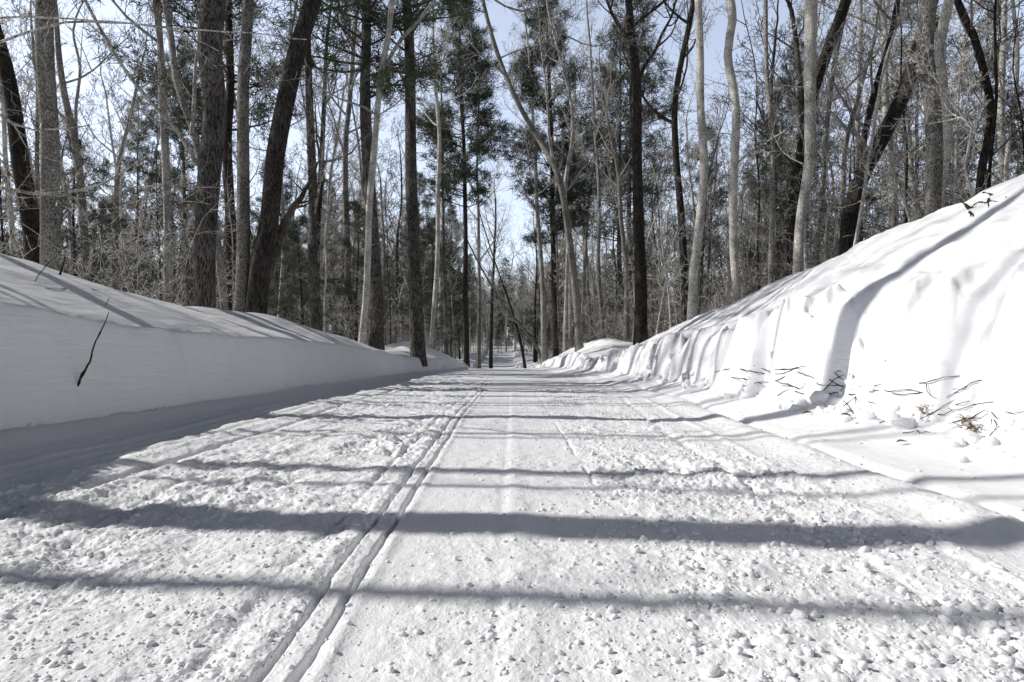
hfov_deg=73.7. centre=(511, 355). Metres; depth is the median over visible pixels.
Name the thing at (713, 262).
sapling
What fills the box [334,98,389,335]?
hardwood tree
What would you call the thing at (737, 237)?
hardwood tree
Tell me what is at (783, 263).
shrub
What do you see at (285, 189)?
hardwood tree
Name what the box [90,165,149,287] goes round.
sapling
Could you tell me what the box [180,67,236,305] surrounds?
hardwood tree
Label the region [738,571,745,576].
snow clod
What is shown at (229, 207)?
sapling
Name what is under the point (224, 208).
hardwood tree
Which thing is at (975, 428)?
grass tuft
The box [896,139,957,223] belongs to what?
sapling
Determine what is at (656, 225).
hardwood tree
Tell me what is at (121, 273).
shrub
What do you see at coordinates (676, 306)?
young pine
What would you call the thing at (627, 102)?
pine tree
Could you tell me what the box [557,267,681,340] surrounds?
shrub
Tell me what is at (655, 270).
sapling
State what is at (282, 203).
tree
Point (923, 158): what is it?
sapling
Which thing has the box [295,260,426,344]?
shrub
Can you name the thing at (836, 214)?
sapling
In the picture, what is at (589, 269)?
hardwood tree
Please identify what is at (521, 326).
hardwood tree
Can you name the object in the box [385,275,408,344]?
young pine
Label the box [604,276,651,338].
young pine
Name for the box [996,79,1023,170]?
hardwood tree
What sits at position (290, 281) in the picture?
pine tree
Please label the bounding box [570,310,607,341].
shrub
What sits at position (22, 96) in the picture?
hardwood tree
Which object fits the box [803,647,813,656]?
snow clod
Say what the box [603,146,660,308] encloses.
hardwood tree
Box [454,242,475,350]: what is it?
hardwood tree
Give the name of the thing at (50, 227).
hardwood tree
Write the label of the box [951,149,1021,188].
shrub
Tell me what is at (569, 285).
birch tree
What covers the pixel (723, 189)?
pine tree
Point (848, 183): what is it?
hardwood tree
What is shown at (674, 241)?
hardwood tree
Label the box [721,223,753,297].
sapling
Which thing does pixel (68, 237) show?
young pine
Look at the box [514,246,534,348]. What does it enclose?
hardwood tree
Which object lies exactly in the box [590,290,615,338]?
young pine
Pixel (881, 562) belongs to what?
snow clod
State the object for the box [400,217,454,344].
pine tree
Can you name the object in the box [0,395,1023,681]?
snow crumbs
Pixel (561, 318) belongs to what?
young pine
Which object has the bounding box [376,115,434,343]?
hardwood tree
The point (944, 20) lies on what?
birch tree
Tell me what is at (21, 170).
hardwood tree
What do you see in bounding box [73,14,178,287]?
hardwood tree
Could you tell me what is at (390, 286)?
pine tree
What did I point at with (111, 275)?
shrub
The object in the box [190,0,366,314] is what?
hardwood tree
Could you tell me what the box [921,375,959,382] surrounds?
fallen twig
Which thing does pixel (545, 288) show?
hardwood tree
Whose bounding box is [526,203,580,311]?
hardwood tree
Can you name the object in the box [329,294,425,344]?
shrub
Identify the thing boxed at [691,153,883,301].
shrub
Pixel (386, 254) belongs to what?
sapling
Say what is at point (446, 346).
hardwood tree
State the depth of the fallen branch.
5.74 m
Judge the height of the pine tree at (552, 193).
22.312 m
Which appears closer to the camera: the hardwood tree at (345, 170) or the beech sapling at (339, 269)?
the hardwood tree at (345, 170)
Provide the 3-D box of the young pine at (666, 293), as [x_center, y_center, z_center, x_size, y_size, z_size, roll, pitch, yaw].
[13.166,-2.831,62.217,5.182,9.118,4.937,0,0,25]
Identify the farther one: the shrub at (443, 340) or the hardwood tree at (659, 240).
the hardwood tree at (659, 240)
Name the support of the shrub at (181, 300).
on the snow ground
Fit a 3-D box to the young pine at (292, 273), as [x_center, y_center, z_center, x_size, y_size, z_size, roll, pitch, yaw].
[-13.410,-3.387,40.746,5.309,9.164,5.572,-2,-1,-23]
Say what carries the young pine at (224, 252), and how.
on the snow ground
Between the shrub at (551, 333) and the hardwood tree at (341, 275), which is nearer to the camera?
the shrub at (551, 333)
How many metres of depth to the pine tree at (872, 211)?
81.36 m
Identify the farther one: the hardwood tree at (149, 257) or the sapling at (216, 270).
the hardwood tree at (149, 257)
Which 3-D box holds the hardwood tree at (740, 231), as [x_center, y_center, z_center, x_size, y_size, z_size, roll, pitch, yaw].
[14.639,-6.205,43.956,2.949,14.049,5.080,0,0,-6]
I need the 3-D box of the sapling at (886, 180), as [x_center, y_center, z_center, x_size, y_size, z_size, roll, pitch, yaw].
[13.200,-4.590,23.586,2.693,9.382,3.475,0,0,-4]
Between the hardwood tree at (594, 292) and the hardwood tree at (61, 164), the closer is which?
the hardwood tree at (61, 164)
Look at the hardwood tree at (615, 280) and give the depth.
53.25 m
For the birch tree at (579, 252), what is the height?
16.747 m
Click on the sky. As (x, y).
(502, 18)
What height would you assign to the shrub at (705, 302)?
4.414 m
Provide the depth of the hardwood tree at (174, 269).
45.56 m
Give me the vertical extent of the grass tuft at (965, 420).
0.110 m
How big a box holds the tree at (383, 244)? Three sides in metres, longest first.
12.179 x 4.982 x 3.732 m
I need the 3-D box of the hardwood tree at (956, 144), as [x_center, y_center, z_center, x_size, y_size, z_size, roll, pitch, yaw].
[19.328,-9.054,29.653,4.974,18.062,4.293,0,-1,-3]
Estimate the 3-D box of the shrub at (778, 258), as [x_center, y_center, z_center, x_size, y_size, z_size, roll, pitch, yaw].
[8.552,-1.890,18.741,5.499,3.711,3.375,2,0,-3]
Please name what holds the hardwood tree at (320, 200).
on the snow ground
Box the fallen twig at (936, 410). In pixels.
[920,399,954,418]
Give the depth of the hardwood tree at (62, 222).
48.94 m
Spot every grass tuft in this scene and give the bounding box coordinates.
[908,404,933,413]
[948,414,979,427]
[961,423,985,433]
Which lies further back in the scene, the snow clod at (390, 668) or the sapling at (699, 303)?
the sapling at (699, 303)
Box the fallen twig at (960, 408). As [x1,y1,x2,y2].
[937,401,992,414]
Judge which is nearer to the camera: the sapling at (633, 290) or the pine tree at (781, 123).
the sapling at (633, 290)
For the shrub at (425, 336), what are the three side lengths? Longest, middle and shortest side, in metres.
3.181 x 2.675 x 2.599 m
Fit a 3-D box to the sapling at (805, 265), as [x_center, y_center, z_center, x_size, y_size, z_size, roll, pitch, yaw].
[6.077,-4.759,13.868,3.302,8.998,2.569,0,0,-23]
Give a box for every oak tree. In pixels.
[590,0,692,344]
[708,0,865,275]
[778,0,957,263]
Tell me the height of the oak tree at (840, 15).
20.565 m
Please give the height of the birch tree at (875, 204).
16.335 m
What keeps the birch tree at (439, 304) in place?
on the snow ground
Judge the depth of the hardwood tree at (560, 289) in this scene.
68.10 m
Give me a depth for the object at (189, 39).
22.66 m
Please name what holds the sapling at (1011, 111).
on the snow ground
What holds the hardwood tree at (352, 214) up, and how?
on the snow ground
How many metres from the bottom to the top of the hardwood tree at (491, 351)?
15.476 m
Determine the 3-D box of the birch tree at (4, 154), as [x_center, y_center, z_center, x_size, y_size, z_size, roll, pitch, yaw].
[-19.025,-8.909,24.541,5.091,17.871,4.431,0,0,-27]
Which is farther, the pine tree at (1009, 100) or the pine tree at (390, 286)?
the pine tree at (390, 286)
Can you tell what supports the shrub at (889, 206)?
on the snow ground
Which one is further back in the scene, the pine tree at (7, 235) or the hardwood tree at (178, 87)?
the pine tree at (7, 235)
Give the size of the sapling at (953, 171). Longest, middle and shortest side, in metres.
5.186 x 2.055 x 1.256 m
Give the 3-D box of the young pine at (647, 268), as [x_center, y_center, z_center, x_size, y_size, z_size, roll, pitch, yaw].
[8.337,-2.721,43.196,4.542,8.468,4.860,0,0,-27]
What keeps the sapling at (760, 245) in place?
on the snow ground
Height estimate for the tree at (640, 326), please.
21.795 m
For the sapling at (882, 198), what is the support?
on the snow ground
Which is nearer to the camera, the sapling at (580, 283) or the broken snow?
the broken snow
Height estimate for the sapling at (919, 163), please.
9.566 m
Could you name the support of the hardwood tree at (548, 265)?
on the snow ground
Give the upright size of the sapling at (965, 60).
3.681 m
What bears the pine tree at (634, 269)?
on the snow ground
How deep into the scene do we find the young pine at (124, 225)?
21.64 m
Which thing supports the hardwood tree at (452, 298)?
on the snow ground
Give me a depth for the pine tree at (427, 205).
51.43 m
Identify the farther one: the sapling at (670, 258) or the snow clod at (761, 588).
the sapling at (670, 258)
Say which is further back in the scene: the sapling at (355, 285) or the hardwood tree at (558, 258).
the hardwood tree at (558, 258)
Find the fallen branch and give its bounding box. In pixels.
[958,192,1005,216]
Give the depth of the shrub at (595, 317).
34.88 m
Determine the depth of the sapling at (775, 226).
16.83 m
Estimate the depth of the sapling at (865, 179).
12.35 m
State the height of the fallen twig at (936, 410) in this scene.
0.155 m
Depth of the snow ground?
2.70 m
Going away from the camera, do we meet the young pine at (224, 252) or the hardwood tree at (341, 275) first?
the young pine at (224, 252)
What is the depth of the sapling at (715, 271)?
46.89 m
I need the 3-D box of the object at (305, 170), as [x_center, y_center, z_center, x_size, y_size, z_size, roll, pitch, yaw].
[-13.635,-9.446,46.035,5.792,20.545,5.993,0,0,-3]
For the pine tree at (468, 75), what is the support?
on the snow ground
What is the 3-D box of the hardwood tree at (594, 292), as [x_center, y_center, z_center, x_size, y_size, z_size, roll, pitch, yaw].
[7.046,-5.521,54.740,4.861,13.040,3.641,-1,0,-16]
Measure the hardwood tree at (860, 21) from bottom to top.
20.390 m
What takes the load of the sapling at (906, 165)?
on the snow ground
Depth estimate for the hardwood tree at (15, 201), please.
42.61 m
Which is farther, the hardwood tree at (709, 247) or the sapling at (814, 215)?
the hardwood tree at (709, 247)
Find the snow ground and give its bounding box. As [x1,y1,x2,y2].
[0,174,1023,681]
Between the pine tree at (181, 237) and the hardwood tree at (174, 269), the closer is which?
the hardwood tree at (174, 269)
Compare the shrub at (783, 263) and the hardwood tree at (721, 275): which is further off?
the hardwood tree at (721, 275)
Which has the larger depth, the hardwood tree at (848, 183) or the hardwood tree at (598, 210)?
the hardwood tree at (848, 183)
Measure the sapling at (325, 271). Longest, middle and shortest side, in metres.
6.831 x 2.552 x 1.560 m
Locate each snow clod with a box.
[386,665,393,672]
[605,647,612,654]
[607,663,617,673]
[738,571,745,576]
[757,585,766,590]
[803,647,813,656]
[811,610,820,617]
[860,561,869,568]
[878,559,885,565]
[993,628,1010,640]
[997,655,1015,668]
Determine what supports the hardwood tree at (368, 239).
on the snow ground
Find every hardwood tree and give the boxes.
[0,0,97,238]
[0,0,101,270]
[0,0,114,259]
[0,7,94,263]
[0,13,37,148]
[0,13,79,237]
[0,131,39,254]
[10,0,155,280]
[15,132,97,254]
[17,102,106,263]
[60,94,122,263]
[72,0,284,309]
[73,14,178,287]
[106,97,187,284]
[118,201,162,292]
[125,166,162,289]
[145,144,193,303]
[159,158,192,267]
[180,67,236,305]
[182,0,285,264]
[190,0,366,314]
[218,170,236,259]
[219,133,262,246]
[233,0,311,311]
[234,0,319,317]
[251,115,307,286]
[253,0,681,343]
[262,0,373,311]
[269,0,416,330]
[284,175,331,290]
[293,174,341,317]
[305,173,336,330]
[311,0,437,339]
[320,212,361,317]
[321,141,364,332]
[323,175,378,333]
[326,227,362,330]
[331,154,388,289]
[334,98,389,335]
[336,110,418,337]
[349,171,404,335]
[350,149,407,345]
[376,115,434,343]
[377,104,440,333]
[384,211,429,341]
[385,187,446,340]
[386,203,447,300]
[393,7,475,354]
[394,0,490,348]
[423,163,468,358]
[426,252,457,317]
[439,0,613,351]
[442,264,462,358]
[446,151,536,367]
[453,24,517,368]
[454,193,550,363]
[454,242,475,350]
[470,179,537,367]
[494,0,572,366]
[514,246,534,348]
[515,200,551,362]
[519,99,576,351]
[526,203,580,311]
[532,231,559,359]
[535,233,563,339]
[546,240,564,351]
[559,61,626,342]
[559,97,609,341]
[561,242,590,311]
[566,0,649,338]
[569,5,698,341]
[577,225,614,334]
[578,237,602,308]
[579,227,614,334]
[581,244,613,336]
[584,0,726,321]
[589,185,616,326]
[600,188,633,333]
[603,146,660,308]
[622,165,689,314]
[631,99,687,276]
[632,127,687,332]
[644,190,677,331]
[646,182,686,311]
[646,231,670,298]
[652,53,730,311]
[656,175,688,323]
[662,73,747,271]
[675,95,760,311]
[677,148,729,293]
[678,138,723,314]
[701,0,802,283]
[708,153,760,295]
[710,214,725,305]
[714,154,753,300]
[721,164,757,285]
[734,0,825,282]
[757,16,838,265]
[762,0,908,257]
[772,0,906,266]
[774,0,910,241]
[779,0,919,192]
[808,95,902,247]
[812,136,838,246]
[814,0,973,226]
[843,0,1023,219]
[896,0,1023,205]
[912,0,1023,201]
[955,0,1023,181]
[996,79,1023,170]
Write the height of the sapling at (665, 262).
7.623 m
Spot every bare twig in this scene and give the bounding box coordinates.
[35,256,56,280]
[59,256,65,274]
[77,312,108,386]
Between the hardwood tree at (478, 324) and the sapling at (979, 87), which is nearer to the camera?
the sapling at (979, 87)
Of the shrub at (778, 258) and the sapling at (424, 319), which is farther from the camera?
the sapling at (424, 319)
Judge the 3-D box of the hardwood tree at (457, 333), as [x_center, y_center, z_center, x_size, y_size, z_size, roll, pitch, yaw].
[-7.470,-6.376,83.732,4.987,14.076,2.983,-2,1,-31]
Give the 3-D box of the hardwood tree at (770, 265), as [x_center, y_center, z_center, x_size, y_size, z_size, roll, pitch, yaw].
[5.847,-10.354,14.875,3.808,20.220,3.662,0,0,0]
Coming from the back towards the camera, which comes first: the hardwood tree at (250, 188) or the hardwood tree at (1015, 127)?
the hardwood tree at (250, 188)
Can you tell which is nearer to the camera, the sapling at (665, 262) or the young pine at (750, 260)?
the sapling at (665, 262)
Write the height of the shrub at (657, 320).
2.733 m
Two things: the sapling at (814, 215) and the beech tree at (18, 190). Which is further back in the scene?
the sapling at (814, 215)
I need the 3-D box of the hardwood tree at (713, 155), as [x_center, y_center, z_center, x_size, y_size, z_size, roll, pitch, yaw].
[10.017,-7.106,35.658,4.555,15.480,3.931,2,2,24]
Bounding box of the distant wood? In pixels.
[62,210,878,355]
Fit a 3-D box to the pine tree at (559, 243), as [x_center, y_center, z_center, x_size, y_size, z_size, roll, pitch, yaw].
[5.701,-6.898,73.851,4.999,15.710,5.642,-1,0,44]
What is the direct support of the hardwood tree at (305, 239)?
on the snow ground
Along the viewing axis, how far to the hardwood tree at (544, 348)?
33.91 m
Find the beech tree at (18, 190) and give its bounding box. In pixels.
[0,0,306,274]
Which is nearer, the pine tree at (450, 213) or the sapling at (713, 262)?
the sapling at (713, 262)
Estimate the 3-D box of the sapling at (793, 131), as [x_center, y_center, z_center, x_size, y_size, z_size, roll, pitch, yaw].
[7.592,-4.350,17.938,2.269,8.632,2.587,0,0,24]
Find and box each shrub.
[0,173,192,298]
[0,184,170,301]
[0,215,98,273]
[9,231,147,296]
[36,172,235,308]
[61,193,257,305]
[62,234,168,300]
[74,200,301,309]
[268,255,328,323]
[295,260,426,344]
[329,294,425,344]
[333,299,424,344]
[338,298,407,342]
[383,298,450,345]
[396,317,446,347]
[402,320,462,351]
[404,302,450,345]
[526,308,605,357]
[550,325,591,354]
[551,308,616,344]
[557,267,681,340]
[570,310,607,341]
[583,279,633,342]
[602,289,713,336]
[609,278,730,335]
[630,216,775,329]
[633,296,677,337]
[680,284,719,313]
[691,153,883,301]
[708,266,761,309]
[728,222,895,288]
[740,226,838,284]
[808,218,872,265]
[826,133,924,258]
[860,198,965,231]
[878,165,980,225]
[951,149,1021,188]
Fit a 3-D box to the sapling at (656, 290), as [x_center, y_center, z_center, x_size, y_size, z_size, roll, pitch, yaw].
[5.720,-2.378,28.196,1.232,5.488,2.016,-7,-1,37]
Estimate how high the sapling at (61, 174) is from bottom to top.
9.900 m
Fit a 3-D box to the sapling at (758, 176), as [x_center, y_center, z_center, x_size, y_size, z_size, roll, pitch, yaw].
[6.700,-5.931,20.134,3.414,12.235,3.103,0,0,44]
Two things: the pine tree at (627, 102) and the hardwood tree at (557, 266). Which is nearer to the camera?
the pine tree at (627, 102)
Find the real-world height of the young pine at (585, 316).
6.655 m
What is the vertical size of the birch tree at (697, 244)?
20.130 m
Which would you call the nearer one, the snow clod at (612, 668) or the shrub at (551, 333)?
the snow clod at (612, 668)
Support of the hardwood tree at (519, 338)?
on the snow ground
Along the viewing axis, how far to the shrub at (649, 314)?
30.27 m
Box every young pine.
[1,117,151,292]
[63,190,156,299]
[140,260,180,301]
[157,223,219,308]
[162,245,192,305]
[184,210,274,315]
[236,154,336,326]
[268,215,350,335]
[268,230,327,327]
[309,199,408,340]
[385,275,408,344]
[387,225,474,352]
[511,283,551,360]
[540,288,573,353]
[571,290,598,344]
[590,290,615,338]
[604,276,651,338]
[611,247,681,341]
[648,277,673,334]
[665,285,702,330]
[721,250,767,307]
[745,240,784,290]
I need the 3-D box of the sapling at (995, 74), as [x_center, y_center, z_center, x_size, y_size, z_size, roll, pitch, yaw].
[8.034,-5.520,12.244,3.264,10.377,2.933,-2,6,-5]
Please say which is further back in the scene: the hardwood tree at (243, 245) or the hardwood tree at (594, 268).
the hardwood tree at (594, 268)
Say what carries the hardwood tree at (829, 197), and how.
on the snow ground
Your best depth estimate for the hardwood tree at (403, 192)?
52.18 m
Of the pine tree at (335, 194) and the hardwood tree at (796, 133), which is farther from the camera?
the pine tree at (335, 194)
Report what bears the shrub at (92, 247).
on the snow ground
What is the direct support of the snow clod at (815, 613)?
on the snow ground
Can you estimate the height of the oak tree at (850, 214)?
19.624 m
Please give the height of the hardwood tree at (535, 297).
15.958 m
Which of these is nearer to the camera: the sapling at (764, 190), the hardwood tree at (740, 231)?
the sapling at (764, 190)
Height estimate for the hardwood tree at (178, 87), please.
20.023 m
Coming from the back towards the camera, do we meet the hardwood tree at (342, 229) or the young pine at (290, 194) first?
the hardwood tree at (342, 229)
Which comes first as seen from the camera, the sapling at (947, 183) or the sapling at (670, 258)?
the sapling at (947, 183)
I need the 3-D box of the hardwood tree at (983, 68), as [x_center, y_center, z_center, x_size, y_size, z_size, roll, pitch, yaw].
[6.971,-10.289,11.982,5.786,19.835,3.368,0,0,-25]
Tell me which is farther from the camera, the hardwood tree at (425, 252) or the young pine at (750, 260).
the hardwood tree at (425, 252)
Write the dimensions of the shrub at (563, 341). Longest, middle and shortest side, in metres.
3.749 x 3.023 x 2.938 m
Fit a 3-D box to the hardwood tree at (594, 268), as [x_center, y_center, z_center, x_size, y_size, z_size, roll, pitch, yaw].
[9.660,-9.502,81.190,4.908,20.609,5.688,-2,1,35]
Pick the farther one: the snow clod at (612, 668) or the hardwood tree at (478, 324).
the hardwood tree at (478, 324)
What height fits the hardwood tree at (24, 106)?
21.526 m
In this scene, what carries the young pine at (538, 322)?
on the snow ground
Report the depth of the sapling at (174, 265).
34.73 m
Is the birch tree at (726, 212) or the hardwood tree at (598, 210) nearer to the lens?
the hardwood tree at (598, 210)
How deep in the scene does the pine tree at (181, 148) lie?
32.17 m
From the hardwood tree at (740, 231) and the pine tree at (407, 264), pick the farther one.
the pine tree at (407, 264)
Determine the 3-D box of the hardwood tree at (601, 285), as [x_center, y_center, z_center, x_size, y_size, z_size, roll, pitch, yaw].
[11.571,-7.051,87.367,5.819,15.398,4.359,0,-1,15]
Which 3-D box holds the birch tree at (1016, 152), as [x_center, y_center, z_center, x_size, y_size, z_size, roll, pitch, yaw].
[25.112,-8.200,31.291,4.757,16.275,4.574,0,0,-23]
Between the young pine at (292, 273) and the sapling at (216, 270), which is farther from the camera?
the young pine at (292, 273)
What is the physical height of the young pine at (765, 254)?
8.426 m
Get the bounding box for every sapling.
[0,0,103,266]
[0,12,33,257]
[0,143,36,252]
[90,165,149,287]
[122,202,150,293]
[133,87,190,300]
[135,171,189,296]
[151,220,192,304]
[152,204,193,304]
[179,210,224,301]
[216,160,283,296]
[217,138,276,310]
[275,256,300,320]
[293,193,342,322]
[307,124,361,335]
[323,214,354,330]
[336,202,367,336]
[337,192,389,334]
[340,204,368,344]
[363,118,426,344]
[386,212,423,337]
[398,252,432,343]
[408,288,430,345]
[543,228,588,349]
[545,272,561,343]
[559,204,599,347]
[597,272,624,338]
[603,134,699,334]
[605,146,673,341]
[609,196,671,337]
[622,125,687,330]
[626,238,663,337]
[634,185,679,335]
[648,187,714,325]
[681,96,744,315]
[683,0,808,306]
[697,95,785,294]
[697,194,727,313]
[699,210,729,310]
[702,141,767,313]
[705,222,729,304]
[714,0,892,269]
[716,227,754,303]
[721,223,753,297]
[728,194,769,303]
[739,82,787,289]
[739,175,783,295]
[743,149,787,284]
[743,197,780,291]
[758,0,961,264]
[758,32,839,277]
[760,22,866,284]
[766,126,856,284]
[778,140,833,260]
[783,183,824,265]
[791,106,841,264]
[803,37,902,261]
[808,0,973,239]
[834,108,938,222]
[838,26,920,253]
[848,134,884,240]
[855,0,1023,213]
[860,13,1023,202]
[863,146,911,235]
[863,173,903,233]
[867,77,923,232]
[870,99,923,220]
[873,1,1023,206]
[896,114,947,212]
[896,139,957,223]
[900,132,924,220]
[905,128,947,205]
[909,26,1022,217]
[946,140,968,205]
[948,130,971,205]
[952,119,1023,185]
[955,80,1000,187]
[956,48,1022,189]
[962,0,1023,179]
[979,90,1023,164]
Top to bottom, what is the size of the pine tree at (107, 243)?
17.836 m
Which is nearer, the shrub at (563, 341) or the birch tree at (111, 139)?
the birch tree at (111, 139)
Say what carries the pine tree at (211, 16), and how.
on the snow ground
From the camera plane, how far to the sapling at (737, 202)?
19.97 m
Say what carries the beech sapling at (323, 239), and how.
on the snow ground
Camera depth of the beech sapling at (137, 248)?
22.57 m
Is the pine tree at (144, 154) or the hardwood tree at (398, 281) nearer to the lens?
the pine tree at (144, 154)
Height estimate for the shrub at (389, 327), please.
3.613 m
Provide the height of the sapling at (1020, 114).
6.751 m
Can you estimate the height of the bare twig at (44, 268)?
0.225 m
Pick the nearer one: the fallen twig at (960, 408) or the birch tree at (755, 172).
the fallen twig at (960, 408)
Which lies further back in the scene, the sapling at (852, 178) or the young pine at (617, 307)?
the young pine at (617, 307)
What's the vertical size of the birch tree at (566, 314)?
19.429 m
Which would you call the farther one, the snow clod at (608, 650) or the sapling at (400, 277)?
the sapling at (400, 277)
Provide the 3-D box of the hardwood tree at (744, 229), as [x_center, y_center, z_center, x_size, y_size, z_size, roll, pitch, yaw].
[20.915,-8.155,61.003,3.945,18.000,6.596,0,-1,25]
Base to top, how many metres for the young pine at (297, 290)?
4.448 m
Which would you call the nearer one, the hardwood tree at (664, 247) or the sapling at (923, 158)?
the sapling at (923, 158)
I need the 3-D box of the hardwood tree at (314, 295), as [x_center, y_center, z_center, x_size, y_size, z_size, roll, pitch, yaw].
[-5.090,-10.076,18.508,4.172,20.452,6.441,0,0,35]
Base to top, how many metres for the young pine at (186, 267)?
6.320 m
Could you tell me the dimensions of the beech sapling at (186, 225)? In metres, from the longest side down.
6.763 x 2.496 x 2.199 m
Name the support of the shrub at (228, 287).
on the snow ground
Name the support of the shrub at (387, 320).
on the snow ground
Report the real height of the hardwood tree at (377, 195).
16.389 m
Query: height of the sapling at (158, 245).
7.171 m
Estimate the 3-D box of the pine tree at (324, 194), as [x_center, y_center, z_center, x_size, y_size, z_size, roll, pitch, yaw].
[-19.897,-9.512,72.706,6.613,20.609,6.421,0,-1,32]
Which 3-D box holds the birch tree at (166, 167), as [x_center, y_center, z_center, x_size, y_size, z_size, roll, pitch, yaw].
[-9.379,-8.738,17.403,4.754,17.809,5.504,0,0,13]
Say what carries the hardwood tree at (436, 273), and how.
on the snow ground
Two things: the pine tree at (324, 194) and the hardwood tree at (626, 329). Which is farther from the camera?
the pine tree at (324, 194)
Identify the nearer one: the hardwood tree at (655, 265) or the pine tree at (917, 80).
the pine tree at (917, 80)
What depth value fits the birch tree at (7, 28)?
29.98 m
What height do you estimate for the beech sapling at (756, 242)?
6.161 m
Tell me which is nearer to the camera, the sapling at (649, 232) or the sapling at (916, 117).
the sapling at (916, 117)
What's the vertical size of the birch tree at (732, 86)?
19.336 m
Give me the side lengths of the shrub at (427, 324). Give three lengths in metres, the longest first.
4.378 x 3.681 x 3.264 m
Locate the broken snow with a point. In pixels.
(1007, 441)
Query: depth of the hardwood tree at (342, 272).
67.01 m
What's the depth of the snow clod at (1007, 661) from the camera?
1.12 m
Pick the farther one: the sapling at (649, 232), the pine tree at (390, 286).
the pine tree at (390, 286)
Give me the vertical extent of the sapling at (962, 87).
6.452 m
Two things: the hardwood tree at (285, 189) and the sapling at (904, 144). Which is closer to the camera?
the sapling at (904, 144)
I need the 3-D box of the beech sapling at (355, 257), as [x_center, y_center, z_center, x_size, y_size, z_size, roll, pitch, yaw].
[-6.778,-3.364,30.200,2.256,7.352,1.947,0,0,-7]
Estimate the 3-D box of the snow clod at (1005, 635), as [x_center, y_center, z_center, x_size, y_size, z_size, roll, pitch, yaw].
[0.882,0.504,1.229,0.023,0.024,0.023,0,0,0]
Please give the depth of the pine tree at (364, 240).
72.90 m
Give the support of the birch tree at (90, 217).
on the snow ground
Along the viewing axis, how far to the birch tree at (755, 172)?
57.05 m
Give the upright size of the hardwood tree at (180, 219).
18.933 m
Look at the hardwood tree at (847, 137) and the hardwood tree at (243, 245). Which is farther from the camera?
the hardwood tree at (847, 137)
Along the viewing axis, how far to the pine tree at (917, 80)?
33.18 m
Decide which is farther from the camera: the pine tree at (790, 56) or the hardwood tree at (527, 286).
the hardwood tree at (527, 286)
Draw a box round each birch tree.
[0,0,67,255]
[0,8,18,35]
[34,18,155,293]
[62,168,98,268]
[63,150,109,280]
[89,166,133,280]
[111,0,238,305]
[131,183,193,296]
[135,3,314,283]
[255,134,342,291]
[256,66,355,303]
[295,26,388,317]
[420,179,476,350]
[536,36,607,351]
[538,87,601,348]
[542,126,607,350]
[560,155,611,342]
[653,0,729,320]
[680,0,875,302]
[707,126,756,307]
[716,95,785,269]
[740,115,818,283]
[759,0,856,273]
[771,0,924,228]
[864,128,904,238]
[869,0,985,217]
[915,0,1023,190]
[993,96,1023,177]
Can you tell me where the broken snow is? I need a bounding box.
[27,350,1023,462]
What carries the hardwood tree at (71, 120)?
on the snow ground
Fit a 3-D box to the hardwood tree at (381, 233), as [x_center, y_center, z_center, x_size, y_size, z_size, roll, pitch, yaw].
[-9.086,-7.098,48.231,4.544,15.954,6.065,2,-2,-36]
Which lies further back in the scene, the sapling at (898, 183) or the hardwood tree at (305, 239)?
the hardwood tree at (305, 239)
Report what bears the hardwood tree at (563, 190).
on the snow ground
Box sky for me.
[0,0,1023,330]
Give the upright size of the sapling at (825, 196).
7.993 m
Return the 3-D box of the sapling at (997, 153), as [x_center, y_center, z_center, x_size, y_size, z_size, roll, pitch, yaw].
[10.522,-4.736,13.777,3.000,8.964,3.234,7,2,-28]
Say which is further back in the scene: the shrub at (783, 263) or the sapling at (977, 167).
the sapling at (977, 167)
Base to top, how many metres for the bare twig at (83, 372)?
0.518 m
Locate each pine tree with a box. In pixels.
[0,174,22,253]
[71,0,304,310]
[91,199,126,286]
[98,96,181,285]
[118,188,162,294]
[121,0,272,307]
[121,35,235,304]
[175,191,194,281]
[262,0,452,349]
[270,236,307,311]
[296,175,342,325]
[320,186,362,325]
[325,0,491,366]
[350,187,391,295]
[385,170,454,311]
[386,255,405,336]
[390,211,441,336]
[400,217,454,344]
[402,0,516,367]
[431,203,476,356]
[433,207,477,357]
[492,0,605,357]
[545,231,586,318]
[555,18,688,340]
[564,0,696,324]
[611,213,655,310]
[660,124,742,303]
[717,215,767,299]
[726,110,812,277]
[739,88,816,278]
[748,38,852,250]
[846,0,996,224]
[863,186,887,237]
[914,0,1023,202]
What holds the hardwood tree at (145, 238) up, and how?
on the snow ground
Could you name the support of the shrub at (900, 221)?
on the snow ground
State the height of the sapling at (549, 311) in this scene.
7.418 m
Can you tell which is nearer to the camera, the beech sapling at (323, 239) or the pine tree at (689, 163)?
the beech sapling at (323, 239)
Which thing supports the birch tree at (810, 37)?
on the snow ground
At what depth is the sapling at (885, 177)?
9.42 m
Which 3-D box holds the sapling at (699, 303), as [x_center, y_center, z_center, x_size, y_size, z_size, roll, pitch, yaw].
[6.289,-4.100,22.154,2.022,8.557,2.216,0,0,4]
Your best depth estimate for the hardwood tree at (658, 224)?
52.63 m
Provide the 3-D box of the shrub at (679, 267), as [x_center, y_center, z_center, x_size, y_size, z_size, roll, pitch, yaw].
[6.077,-2.238,21.711,3.165,4.666,5.353,0,0,-45]
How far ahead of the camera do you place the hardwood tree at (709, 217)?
54.71 m
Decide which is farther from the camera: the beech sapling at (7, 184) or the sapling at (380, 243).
the sapling at (380, 243)
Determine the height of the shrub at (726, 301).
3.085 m

